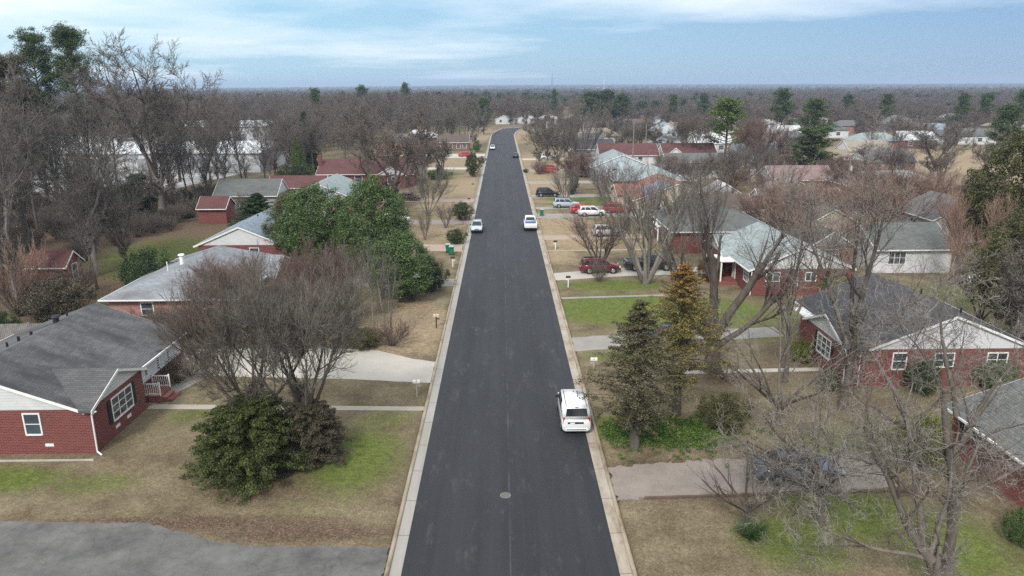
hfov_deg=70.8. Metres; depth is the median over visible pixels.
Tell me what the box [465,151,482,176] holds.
evergreen
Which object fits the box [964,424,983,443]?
window
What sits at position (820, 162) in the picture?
budding tree
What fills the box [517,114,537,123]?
clapboard house
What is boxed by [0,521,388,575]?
parking pavement
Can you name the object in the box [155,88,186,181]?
woodland tree
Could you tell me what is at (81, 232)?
woodland tree
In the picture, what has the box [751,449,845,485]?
parked car
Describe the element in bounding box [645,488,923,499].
timber edging
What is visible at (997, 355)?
window
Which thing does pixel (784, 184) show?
clapboard house
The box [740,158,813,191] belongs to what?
bare tree
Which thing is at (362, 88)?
pine tree
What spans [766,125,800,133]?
house
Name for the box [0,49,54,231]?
pine tree
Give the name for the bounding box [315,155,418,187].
brick house
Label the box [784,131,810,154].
suburban tree
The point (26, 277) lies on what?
bare shrub
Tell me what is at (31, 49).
pine tree
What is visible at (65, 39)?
pine tree
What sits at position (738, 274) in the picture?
brick house
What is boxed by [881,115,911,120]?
house
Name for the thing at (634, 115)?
suburban tree
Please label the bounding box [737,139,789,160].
suburban tree
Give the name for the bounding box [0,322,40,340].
fence
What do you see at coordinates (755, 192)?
brick house
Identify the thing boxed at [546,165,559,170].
parked car
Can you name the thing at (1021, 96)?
pine tree
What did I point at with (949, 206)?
bare tree
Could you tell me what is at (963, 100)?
pine tree
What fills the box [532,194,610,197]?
driveway
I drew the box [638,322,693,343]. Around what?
parked car
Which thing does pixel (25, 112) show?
woodland tree
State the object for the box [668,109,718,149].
bare tree
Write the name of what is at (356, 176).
window
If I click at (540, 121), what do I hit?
suburban tree
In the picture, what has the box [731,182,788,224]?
budding tree
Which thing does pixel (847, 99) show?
pine tree
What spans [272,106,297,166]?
woodland tree
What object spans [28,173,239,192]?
industrial yard pavement
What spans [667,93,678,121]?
pine tree
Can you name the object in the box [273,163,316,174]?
shrub
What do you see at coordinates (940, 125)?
house
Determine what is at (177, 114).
woodland tree
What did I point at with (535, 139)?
bare tree
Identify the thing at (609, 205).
parked car
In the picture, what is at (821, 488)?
bare tree
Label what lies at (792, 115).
suburban tree
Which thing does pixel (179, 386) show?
path
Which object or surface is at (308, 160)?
cedar
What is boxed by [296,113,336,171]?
woodland tree
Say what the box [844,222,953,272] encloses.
clapboard house
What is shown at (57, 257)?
shed
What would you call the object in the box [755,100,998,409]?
bare tree
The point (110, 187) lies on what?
woodland tree
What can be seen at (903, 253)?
window
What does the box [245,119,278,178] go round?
woodland tree
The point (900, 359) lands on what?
window
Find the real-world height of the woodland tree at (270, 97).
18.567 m
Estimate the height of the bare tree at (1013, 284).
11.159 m
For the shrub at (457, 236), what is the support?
on the ground at (132, 471)
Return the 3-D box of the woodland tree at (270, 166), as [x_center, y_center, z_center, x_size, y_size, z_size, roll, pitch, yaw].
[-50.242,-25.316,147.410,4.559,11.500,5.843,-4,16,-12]
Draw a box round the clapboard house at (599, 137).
[566,133,603,150]
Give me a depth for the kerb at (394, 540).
44.75 m
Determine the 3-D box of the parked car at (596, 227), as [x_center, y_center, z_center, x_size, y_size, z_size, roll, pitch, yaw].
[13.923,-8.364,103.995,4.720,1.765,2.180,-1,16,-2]
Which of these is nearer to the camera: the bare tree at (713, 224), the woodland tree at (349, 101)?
the bare tree at (713, 224)
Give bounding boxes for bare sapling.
[332,237,369,332]
[354,224,389,338]
[363,244,403,339]
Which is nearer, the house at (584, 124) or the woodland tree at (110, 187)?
the woodland tree at (110, 187)
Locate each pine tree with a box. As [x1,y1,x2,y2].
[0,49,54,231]
[2,26,67,209]
[42,20,100,172]
[308,87,322,107]
[354,84,369,100]
[399,82,409,96]
[475,97,493,133]
[551,88,559,113]
[573,90,609,116]
[593,88,621,118]
[611,92,633,116]
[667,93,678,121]
[696,92,711,107]
[702,96,754,153]
[773,125,843,165]
[841,93,859,111]
[877,92,896,118]
[945,91,972,123]
[972,92,999,119]
[984,102,1023,152]
[1013,89,1023,121]
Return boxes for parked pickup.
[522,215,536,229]
[623,253,672,271]
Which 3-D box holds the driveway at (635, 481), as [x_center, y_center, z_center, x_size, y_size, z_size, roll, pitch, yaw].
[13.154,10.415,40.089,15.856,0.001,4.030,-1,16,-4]
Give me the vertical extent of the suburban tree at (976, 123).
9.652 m
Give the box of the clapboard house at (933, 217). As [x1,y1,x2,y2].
[894,191,983,242]
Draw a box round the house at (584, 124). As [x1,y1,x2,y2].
[583,121,609,129]
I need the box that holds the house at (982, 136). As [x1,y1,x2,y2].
[934,128,995,144]
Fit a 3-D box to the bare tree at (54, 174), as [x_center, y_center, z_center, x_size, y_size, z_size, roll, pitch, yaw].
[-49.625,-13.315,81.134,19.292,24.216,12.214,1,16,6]
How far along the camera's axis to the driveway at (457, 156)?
223.76 m
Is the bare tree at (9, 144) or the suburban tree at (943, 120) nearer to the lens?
the bare tree at (9, 144)
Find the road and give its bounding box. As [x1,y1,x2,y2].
[401,127,619,575]
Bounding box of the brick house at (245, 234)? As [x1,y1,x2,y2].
[193,203,325,254]
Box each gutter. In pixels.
[389,127,520,575]
[514,128,632,575]
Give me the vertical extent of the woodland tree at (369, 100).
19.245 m
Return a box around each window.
[21,413,43,435]
[71,262,78,277]
[110,383,133,421]
[140,302,154,315]
[355,175,362,181]
[743,269,748,282]
[805,272,816,280]
[816,331,830,360]
[887,251,906,264]
[890,352,907,369]
[933,353,955,367]
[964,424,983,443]
[986,352,1008,366]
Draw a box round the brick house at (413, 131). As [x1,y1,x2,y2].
[408,130,437,145]
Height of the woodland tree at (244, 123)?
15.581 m
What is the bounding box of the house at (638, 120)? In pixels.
[618,119,641,128]
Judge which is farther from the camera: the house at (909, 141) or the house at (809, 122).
the house at (809, 122)
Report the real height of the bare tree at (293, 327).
12.678 m
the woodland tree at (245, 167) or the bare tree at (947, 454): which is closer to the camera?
the bare tree at (947, 454)
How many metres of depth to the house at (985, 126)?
319.81 m
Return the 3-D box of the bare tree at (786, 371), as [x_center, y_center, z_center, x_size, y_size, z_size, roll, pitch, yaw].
[19.558,-2.004,52.139,9.015,17.430,7.194,6,17,20]
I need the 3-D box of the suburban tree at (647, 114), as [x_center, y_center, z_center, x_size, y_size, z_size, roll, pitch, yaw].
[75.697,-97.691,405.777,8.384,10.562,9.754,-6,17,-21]
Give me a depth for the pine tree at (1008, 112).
202.49 m
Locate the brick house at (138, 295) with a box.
[97,246,291,324]
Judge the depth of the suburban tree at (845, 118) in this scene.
336.27 m
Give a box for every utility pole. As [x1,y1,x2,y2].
[632,120,634,157]
[843,155,857,197]
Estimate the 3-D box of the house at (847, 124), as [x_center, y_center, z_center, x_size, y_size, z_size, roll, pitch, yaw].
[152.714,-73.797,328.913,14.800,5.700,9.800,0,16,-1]
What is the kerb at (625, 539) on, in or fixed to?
on the ground at (132, 471)
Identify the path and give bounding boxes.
[146,373,202,403]
[147,404,423,410]
[547,249,654,251]
[561,293,709,298]
[682,367,820,373]
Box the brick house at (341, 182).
[293,174,366,211]
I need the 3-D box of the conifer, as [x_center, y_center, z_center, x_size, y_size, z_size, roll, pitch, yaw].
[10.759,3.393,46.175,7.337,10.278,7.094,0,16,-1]
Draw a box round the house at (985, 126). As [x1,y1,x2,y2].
[980,121,1023,132]
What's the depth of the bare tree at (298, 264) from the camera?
61.07 m
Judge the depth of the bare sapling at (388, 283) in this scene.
60.52 m
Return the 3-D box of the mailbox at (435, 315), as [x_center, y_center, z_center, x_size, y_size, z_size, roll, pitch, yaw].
[-6.785,2.990,64.706,0.550,1.410,0.195,0,16,-1]
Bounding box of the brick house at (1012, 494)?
[947,379,1023,508]
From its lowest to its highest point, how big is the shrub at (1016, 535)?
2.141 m
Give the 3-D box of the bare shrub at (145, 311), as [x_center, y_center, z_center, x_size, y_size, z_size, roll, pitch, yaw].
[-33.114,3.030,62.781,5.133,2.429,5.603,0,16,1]
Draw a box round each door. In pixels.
[137,159,151,172]
[192,159,208,172]
[732,262,735,277]
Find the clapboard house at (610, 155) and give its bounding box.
[586,149,646,177]
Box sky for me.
[0,0,1023,88]
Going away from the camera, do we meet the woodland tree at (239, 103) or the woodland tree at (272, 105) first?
the woodland tree at (272, 105)
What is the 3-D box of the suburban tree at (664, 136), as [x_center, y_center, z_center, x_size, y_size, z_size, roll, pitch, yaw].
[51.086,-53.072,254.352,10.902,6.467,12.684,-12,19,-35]
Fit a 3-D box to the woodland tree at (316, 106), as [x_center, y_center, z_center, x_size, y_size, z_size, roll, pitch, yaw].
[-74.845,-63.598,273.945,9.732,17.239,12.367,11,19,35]
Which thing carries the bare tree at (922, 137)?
on the ground at (132, 471)
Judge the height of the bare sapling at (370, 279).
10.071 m
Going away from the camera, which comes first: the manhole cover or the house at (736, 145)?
the manhole cover
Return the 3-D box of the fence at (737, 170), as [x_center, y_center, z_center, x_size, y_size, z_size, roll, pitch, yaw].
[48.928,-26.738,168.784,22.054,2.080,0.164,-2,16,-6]
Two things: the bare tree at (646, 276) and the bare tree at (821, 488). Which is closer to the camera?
the bare tree at (821, 488)
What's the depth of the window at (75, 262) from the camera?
80.69 m
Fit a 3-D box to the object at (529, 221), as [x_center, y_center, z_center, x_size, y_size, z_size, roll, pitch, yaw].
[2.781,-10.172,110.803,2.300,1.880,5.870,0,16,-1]
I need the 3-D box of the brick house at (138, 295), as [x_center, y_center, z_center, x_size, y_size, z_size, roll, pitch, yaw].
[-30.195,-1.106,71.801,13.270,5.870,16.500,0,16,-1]
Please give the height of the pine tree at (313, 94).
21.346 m
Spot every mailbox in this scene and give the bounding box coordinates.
[413,380,420,396]
[433,314,439,327]
[590,358,596,369]
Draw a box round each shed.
[25,250,84,283]
[195,196,236,223]
[703,181,740,193]
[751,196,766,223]
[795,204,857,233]
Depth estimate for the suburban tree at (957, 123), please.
297.02 m
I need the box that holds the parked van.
[555,389,590,431]
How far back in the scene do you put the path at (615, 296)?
74.18 m
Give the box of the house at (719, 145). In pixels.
[688,134,731,152]
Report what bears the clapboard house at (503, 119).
on the ground at (132, 471)
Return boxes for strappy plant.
[728,514,773,542]
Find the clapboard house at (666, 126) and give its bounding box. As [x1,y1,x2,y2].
[648,122,679,145]
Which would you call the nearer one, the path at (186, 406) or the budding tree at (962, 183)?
the path at (186, 406)
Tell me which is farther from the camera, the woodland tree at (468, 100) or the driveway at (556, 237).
the woodland tree at (468, 100)
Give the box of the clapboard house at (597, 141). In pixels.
[571,139,613,157]
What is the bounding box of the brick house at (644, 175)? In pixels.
[604,165,683,191]
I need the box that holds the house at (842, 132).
[815,124,848,137]
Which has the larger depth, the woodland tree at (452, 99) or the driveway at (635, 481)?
the woodland tree at (452, 99)
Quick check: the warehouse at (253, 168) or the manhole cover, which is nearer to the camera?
the manhole cover
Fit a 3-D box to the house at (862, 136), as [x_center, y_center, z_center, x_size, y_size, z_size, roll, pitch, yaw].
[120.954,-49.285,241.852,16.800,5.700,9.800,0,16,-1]
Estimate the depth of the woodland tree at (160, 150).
130.61 m
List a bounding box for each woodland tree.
[0,101,55,252]
[0,145,34,238]
[0,170,25,228]
[5,77,50,203]
[22,81,64,203]
[43,114,73,190]
[45,111,89,179]
[47,102,64,166]
[48,79,125,204]
[50,168,109,289]
[52,93,80,111]
[52,95,70,134]
[59,102,90,118]
[61,137,105,230]
[71,111,127,182]
[73,153,138,232]
[91,103,126,181]
[117,86,152,181]
[135,100,169,183]
[146,115,196,193]
[146,118,191,194]
[150,93,191,178]
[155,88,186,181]
[158,120,199,201]
[173,109,238,186]
[175,102,201,133]
[177,138,200,191]
[180,110,235,177]
[184,104,233,181]
[189,89,242,178]
[199,92,232,123]
[205,93,245,126]
[222,110,248,178]
[224,105,259,139]
[230,141,257,178]
[232,96,249,114]
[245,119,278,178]
[256,105,295,126]
[256,141,278,174]
[257,94,282,119]
[261,115,279,169]
[262,92,281,105]
[268,122,302,167]
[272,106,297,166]
[279,105,325,171]
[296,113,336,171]
[298,105,333,154]
[306,97,327,118]
[316,108,359,158]
[326,91,345,105]
[340,92,358,106]
[346,102,376,144]
[348,91,363,101]
[355,100,384,136]
[356,104,384,139]
[364,92,378,131]
[365,89,381,103]
[380,92,414,130]
[397,92,426,128]
[413,91,433,101]
[427,97,446,126]
[433,103,442,132]
[440,89,459,108]
[458,92,483,128]
[459,100,479,131]
[461,96,479,130]
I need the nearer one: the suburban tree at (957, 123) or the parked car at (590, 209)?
the parked car at (590, 209)
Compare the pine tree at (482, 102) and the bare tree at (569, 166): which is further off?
the pine tree at (482, 102)
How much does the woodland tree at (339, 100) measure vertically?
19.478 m
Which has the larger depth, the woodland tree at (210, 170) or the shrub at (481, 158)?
the shrub at (481, 158)
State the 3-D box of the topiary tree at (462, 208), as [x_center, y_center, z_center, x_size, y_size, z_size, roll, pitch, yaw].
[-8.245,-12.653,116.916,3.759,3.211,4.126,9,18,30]
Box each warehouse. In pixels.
[30,141,300,173]
[116,120,270,140]
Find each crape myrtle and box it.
[413,210,432,239]
[429,201,456,227]
[546,164,580,197]
[550,203,632,258]
[605,179,665,224]
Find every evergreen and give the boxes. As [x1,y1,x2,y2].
[259,188,314,254]
[267,182,363,275]
[290,135,307,169]
[330,172,414,276]
[362,226,435,300]
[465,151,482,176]
[954,126,1023,267]
[962,209,1023,339]
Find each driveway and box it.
[178,348,434,382]
[326,279,454,285]
[332,244,463,251]
[375,154,484,157]
[378,198,473,201]
[383,220,468,223]
[426,167,481,169]
[522,158,572,159]
[528,180,605,183]
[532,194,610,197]
[535,206,601,208]
[537,212,632,217]
[543,234,644,239]
[554,267,705,279]
[572,327,782,351]
[608,454,897,500]
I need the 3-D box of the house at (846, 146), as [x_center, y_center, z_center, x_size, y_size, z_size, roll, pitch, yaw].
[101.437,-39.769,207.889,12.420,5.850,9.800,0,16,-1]
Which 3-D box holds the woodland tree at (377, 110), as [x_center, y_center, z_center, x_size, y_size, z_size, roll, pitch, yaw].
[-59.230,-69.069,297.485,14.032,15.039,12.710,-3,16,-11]
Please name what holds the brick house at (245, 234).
on the ground at (132, 471)
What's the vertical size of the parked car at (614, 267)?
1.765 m
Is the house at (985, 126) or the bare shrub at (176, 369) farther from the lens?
the house at (985, 126)
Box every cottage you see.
[212,178,287,207]
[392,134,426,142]
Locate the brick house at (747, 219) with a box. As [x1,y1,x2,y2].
[650,203,776,253]
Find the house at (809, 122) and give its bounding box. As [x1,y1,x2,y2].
[793,117,827,124]
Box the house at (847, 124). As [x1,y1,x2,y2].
[833,120,865,132]
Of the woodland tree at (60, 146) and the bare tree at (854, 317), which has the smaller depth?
the bare tree at (854, 317)
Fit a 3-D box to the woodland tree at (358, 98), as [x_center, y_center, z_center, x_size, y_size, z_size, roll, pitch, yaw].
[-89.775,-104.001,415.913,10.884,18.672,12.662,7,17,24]
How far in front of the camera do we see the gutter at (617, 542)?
42.49 m
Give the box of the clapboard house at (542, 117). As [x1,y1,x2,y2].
[539,115,556,120]
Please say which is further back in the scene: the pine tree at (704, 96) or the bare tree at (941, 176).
the pine tree at (704, 96)
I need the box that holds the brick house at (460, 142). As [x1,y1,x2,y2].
[438,134,469,150]
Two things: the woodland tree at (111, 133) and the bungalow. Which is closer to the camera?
the bungalow
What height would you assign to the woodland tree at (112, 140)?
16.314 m
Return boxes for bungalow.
[673,193,754,214]
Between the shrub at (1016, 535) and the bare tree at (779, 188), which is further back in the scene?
the bare tree at (779, 188)
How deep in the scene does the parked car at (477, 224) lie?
107.65 m
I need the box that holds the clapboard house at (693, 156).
[660,153,723,170]
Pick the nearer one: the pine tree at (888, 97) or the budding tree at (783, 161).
the budding tree at (783, 161)
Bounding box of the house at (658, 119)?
[652,114,681,123]
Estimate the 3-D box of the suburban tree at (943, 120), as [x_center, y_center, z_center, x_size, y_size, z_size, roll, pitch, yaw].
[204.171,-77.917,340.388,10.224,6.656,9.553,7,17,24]
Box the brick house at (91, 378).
[0,302,185,461]
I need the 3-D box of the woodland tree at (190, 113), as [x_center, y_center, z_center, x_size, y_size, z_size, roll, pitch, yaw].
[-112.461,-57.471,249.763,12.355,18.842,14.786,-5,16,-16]
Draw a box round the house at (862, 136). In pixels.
[842,133,902,148]
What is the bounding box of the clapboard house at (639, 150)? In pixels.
[594,143,659,165]
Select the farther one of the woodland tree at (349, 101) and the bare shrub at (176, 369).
the woodland tree at (349, 101)
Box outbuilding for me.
[269,175,328,193]
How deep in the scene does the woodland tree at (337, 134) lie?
212.11 m
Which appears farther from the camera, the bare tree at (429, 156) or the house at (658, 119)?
the house at (658, 119)
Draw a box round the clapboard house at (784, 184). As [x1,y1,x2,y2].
[760,176,805,187]
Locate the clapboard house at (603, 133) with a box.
[578,128,620,142]
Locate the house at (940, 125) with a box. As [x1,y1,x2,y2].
[919,123,944,131]
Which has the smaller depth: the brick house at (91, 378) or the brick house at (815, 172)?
the brick house at (91, 378)
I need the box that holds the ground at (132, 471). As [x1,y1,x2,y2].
[0,85,1023,575]
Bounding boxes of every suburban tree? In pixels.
[529,119,544,131]
[533,116,551,128]
[559,134,585,156]
[595,121,621,130]
[607,115,623,132]
[613,122,643,142]
[621,121,649,142]
[625,108,641,118]
[638,106,653,120]
[641,119,662,127]
[642,128,671,144]
[659,106,669,120]
[705,115,724,126]
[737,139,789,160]
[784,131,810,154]
[788,111,806,118]
[825,154,864,173]
[832,115,853,121]
[832,141,888,168]
[840,110,865,121]
[850,115,875,133]
[863,110,886,121]
[871,142,920,169]
[881,122,909,131]
[889,117,910,129]
[933,118,953,123]
[944,120,968,127]
[963,112,987,127]
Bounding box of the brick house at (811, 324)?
[793,272,1023,386]
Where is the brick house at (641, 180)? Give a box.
[610,173,699,217]
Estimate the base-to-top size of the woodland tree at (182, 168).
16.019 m
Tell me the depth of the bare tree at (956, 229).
73.86 m
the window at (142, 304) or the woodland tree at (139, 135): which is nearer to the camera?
the window at (142, 304)
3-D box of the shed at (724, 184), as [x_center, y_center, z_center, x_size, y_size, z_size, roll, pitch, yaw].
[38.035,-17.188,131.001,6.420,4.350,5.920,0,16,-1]
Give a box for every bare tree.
[0,57,66,296]
[0,59,144,275]
[142,244,343,411]
[172,246,267,306]
[181,239,379,412]
[263,231,365,322]
[400,138,439,191]
[403,163,458,215]
[454,105,492,141]
[502,106,518,123]
[518,117,558,164]
[525,105,545,119]
[537,121,576,166]
[553,152,590,193]
[554,93,614,159]
[583,158,622,196]
[587,163,644,201]
[591,139,719,283]
[646,165,721,215]
[647,154,809,373]
[659,154,716,183]
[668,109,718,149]
[678,162,732,264]
[681,424,806,522]
[685,276,906,427]
[700,150,755,186]
[702,355,908,535]
[712,141,780,185]
[717,145,850,382]
[731,109,794,170]
[731,254,1023,575]
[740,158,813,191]
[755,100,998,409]
[757,175,853,211]
[775,205,879,248]
[803,157,893,195]
[815,175,901,221]
[834,165,956,221]
[834,249,1023,575]
[890,161,978,199]
[898,119,979,177]
[927,221,1019,320]
[928,185,980,245]
[938,179,1023,291]
[984,237,1023,340]
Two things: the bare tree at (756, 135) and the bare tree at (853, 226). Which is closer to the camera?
the bare tree at (853, 226)
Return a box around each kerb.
[384,127,518,575]
[515,128,637,575]
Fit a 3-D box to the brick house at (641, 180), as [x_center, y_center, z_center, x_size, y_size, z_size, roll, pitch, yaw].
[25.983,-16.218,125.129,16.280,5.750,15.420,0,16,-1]
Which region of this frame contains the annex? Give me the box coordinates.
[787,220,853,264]
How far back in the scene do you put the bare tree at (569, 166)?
143.48 m
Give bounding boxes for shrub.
[0,231,55,316]
[8,275,99,323]
[39,253,104,297]
[113,245,177,286]
[118,306,166,321]
[122,173,164,209]
[139,304,192,330]
[147,306,216,335]
[166,351,220,375]
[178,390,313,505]
[267,283,301,305]
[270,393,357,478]
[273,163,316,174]
[345,326,386,350]
[425,169,451,179]
[446,228,467,243]
[473,140,481,151]
[477,156,486,162]
[530,160,548,173]
[562,152,600,175]
[587,258,611,281]
[695,390,754,433]
[696,258,726,281]
[705,362,746,381]
[785,338,813,362]
[817,272,846,291]
[817,368,839,391]
[889,411,952,469]
[902,357,942,395]
[969,358,1021,387]
[1000,504,1023,546]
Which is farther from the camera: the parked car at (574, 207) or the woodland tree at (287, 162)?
the woodland tree at (287, 162)
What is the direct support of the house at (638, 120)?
on the ground at (132, 471)
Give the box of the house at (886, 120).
[875,118,916,130]
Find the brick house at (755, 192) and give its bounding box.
[751,188,846,221]
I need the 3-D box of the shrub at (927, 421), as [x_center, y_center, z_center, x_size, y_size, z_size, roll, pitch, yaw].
[23.195,8.551,40.866,3.205,3.381,3.363,10,19,32]
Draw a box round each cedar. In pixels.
[226,193,273,225]
[295,111,318,170]
[571,299,700,449]
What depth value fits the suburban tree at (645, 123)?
238.96 m
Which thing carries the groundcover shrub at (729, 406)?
on the ground at (132, 471)
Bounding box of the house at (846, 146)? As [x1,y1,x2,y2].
[834,140,890,160]
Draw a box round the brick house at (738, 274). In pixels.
[704,222,856,295]
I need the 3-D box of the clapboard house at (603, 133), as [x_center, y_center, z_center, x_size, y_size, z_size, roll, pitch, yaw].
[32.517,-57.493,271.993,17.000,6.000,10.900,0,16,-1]
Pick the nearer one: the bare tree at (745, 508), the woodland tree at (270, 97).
the bare tree at (745, 508)
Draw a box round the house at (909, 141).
[896,131,938,148]
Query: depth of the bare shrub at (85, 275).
74.28 m
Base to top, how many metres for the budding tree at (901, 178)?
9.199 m
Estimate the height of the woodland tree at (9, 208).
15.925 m
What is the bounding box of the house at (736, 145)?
[727,140,778,158]
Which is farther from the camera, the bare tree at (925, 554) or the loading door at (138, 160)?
the loading door at (138, 160)
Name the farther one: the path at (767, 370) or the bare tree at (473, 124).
the bare tree at (473, 124)
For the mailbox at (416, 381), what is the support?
on the ground at (132, 471)
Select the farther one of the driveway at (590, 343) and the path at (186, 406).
the driveway at (590, 343)
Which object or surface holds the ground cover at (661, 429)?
on the ground at (132, 471)
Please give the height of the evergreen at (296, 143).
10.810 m
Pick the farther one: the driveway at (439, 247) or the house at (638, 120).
the house at (638, 120)
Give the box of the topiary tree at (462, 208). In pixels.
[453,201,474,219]
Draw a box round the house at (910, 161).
[852,149,917,171]
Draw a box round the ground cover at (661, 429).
[596,404,774,466]
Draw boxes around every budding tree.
[652,152,679,170]
[686,161,707,181]
[703,178,744,193]
[718,170,748,186]
[720,164,757,185]
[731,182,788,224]
[738,178,800,227]
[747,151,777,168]
[755,176,805,229]
[757,154,795,164]
[758,188,831,233]
[814,158,847,172]
[859,160,888,170]
[864,165,902,212]
[867,186,910,220]
[878,165,909,217]
[900,167,954,199]
[931,171,977,197]
[952,203,1005,247]
[960,167,1012,204]
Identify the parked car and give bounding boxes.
[402,192,421,200]
[458,152,469,156]
[470,219,483,232]
[512,152,518,157]
[535,187,559,196]
[536,167,554,172]
[540,153,554,158]
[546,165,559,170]
[553,197,579,207]
[569,204,584,213]
[577,205,605,216]
[579,256,620,273]
[591,223,622,236]
[602,202,627,212]
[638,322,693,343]
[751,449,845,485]
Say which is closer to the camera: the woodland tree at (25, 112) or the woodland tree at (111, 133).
the woodland tree at (25, 112)
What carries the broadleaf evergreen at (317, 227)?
on the ground at (132, 471)
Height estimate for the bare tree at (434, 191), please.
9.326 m
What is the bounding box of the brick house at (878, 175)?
[827,170,937,201]
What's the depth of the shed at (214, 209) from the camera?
114.67 m
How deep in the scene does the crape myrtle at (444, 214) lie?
110.06 m
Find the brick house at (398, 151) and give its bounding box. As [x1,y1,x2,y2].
[378,143,421,162]
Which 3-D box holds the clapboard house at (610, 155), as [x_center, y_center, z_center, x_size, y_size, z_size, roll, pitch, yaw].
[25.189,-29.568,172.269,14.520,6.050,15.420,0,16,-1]
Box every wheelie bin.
[445,243,450,251]
[449,245,453,254]
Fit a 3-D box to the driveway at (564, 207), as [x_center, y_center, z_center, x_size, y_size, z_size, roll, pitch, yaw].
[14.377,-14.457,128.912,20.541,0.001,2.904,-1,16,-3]
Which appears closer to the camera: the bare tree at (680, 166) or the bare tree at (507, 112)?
the bare tree at (680, 166)
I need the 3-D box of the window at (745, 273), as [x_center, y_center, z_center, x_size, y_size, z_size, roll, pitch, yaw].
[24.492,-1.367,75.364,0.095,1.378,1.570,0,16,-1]
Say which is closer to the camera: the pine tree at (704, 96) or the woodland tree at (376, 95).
the woodland tree at (376, 95)
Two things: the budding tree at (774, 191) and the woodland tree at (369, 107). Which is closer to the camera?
the budding tree at (774, 191)
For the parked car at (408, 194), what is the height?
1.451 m
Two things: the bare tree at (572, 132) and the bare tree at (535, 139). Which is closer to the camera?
the bare tree at (572, 132)
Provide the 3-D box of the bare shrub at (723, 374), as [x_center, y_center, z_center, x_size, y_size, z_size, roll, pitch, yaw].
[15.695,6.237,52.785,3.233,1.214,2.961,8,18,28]
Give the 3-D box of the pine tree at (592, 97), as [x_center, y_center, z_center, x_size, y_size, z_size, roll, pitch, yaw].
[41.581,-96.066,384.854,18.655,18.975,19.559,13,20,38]
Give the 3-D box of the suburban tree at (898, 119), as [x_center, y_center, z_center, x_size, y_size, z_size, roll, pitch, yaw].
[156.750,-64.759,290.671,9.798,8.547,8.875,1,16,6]
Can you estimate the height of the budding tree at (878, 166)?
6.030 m
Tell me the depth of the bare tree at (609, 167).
139.97 m
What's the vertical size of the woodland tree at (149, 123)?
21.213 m
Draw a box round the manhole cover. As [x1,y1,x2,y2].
[500,492,510,497]
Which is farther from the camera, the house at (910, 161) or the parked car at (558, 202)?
the house at (910, 161)
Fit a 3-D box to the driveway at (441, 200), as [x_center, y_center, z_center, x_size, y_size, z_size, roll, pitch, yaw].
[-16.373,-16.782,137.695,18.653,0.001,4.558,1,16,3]
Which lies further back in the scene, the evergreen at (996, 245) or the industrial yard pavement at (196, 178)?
the industrial yard pavement at (196, 178)
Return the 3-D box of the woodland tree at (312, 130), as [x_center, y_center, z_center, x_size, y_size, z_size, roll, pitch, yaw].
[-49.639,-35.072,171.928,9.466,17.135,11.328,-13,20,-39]
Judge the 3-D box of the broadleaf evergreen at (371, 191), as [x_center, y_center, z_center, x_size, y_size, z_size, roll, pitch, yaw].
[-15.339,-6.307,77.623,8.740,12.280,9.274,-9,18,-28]
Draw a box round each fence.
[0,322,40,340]
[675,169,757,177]
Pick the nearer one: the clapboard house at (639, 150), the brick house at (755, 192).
the brick house at (755, 192)
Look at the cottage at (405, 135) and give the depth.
241.37 m
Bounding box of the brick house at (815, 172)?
[756,165,832,187]
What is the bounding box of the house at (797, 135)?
[779,131,805,140]
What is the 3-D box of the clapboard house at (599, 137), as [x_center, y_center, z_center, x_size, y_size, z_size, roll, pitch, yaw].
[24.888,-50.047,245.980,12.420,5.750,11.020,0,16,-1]
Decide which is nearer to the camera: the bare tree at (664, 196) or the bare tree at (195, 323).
the bare tree at (195, 323)
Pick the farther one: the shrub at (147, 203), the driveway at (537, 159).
the driveway at (537, 159)
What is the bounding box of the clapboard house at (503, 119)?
[495,114,514,123]
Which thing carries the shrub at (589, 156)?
on the ground at (132, 471)
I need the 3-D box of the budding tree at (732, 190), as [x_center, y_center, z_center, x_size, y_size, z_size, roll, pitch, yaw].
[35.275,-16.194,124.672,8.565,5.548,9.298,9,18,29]
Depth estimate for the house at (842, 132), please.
295.85 m

